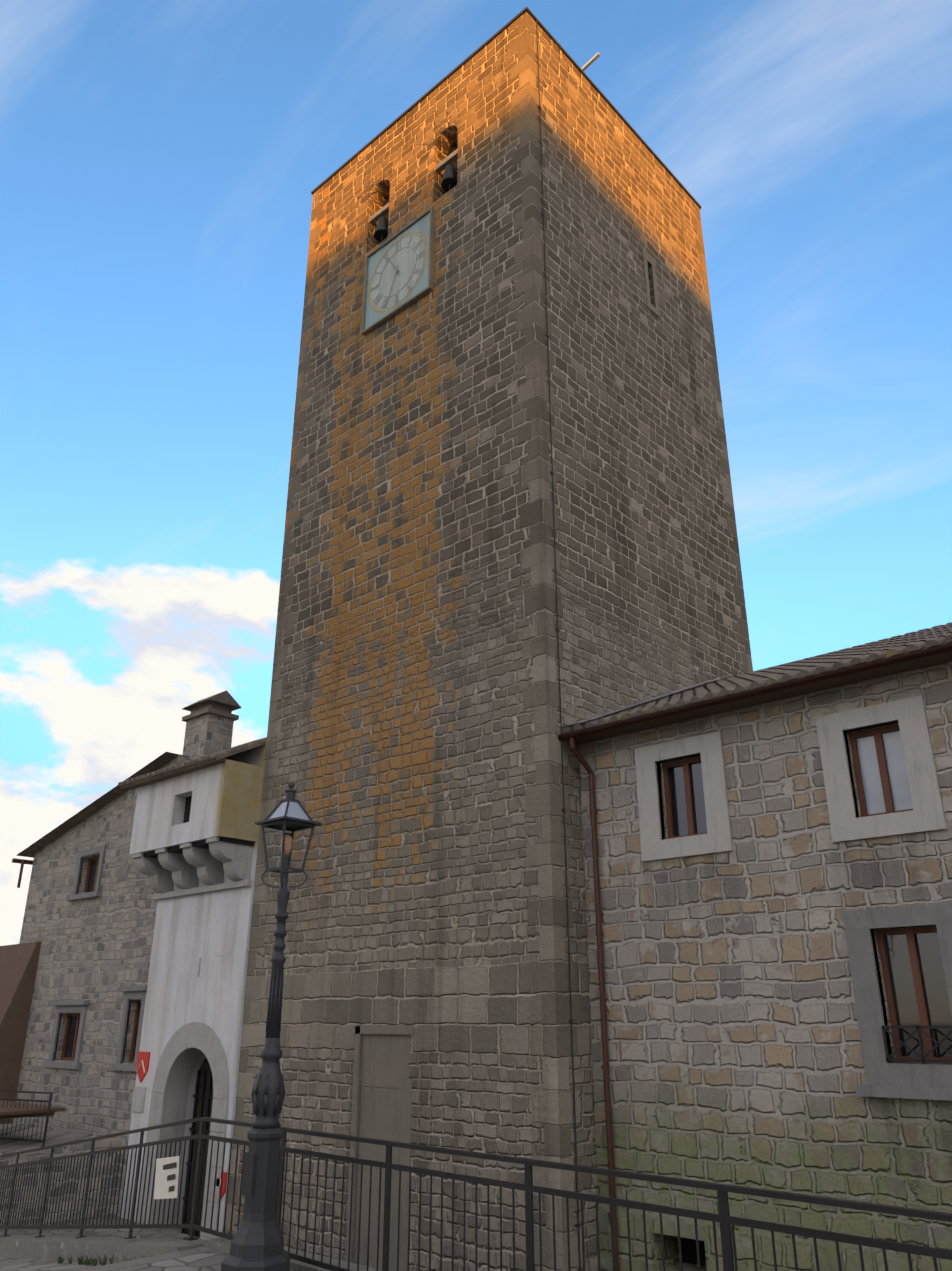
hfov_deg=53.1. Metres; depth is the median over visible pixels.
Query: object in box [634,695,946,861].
house frames
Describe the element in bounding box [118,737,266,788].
gate roof
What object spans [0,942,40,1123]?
building wall
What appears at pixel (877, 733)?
house window
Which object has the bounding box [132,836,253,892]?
gate corbels
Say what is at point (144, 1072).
gate shield marks
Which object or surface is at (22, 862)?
stone house gutter
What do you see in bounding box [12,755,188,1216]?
stone house walls
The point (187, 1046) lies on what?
gate arch ring
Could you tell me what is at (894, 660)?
house gutter pipe
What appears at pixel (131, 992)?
stone house window frames
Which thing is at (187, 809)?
window opening
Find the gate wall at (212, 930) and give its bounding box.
[119,881,254,1237]
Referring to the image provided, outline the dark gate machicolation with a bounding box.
[133,837,253,858]
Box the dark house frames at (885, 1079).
[842,903,951,1100]
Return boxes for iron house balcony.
[881,1026,951,1063]
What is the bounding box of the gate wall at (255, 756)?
[174,740,266,890]
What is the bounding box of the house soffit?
[566,652,951,744]
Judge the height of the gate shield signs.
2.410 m
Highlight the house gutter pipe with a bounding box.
[557,643,951,1270]
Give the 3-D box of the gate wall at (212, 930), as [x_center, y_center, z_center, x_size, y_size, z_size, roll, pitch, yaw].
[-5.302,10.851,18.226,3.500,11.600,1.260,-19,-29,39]
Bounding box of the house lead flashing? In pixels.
[563,674,732,726]
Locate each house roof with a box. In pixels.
[16,752,188,857]
[562,622,951,733]
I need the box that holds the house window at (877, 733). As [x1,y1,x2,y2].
[663,724,951,1063]
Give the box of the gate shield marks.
[136,1060,220,1185]
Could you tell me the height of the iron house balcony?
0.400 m
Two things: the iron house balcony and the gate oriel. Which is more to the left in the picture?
the gate oriel
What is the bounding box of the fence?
[0,1090,52,1146]
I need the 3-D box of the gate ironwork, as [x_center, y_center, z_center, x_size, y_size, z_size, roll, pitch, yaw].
[-5.409,10.195,18.604,0.800,3.100,0.050,-19,-29,39]
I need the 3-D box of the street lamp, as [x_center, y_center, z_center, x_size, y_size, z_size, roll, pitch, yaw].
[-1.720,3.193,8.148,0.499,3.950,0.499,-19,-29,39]
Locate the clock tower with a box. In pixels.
[225,7,752,1270]
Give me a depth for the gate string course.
19.76 m
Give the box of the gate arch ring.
[137,1022,229,1239]
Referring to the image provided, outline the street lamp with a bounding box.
[221,782,321,1270]
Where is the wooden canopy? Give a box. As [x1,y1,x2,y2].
[0,1100,65,1118]
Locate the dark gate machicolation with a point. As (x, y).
(179, 850)
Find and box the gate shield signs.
[136,1051,226,1198]
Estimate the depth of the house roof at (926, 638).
14.05 m
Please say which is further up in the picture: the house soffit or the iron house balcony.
the house soffit
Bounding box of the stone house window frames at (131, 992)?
[42,845,147,1070]
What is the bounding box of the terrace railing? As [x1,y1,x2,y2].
[0,1117,951,1270]
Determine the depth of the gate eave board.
20.08 m
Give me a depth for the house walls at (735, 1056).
12.37 m
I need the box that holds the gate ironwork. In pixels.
[182,1070,212,1236]
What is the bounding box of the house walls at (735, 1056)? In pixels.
[579,661,951,1270]
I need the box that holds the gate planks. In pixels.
[181,1058,212,1237]
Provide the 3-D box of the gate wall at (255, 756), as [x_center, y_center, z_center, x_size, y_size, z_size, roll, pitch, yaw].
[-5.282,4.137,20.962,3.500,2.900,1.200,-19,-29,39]
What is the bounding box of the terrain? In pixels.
[0,1123,381,1270]
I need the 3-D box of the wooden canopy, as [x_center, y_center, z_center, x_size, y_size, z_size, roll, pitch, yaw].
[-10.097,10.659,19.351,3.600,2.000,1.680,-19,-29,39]
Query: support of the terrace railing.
on the terrain
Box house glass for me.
[669,762,951,1056]
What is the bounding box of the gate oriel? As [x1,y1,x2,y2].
[129,759,262,854]
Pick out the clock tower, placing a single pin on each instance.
(511, 547)
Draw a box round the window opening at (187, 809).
[183,796,191,822]
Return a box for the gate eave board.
[125,758,225,789]
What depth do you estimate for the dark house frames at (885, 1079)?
11.19 m
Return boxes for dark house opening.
[680,1237,705,1265]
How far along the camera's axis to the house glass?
11.35 m
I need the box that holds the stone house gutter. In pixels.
[12,858,32,887]
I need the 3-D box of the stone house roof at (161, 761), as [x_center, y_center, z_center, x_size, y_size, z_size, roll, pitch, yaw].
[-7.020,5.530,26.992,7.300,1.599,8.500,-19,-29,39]
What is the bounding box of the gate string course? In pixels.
[152,879,251,899]
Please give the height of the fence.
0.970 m

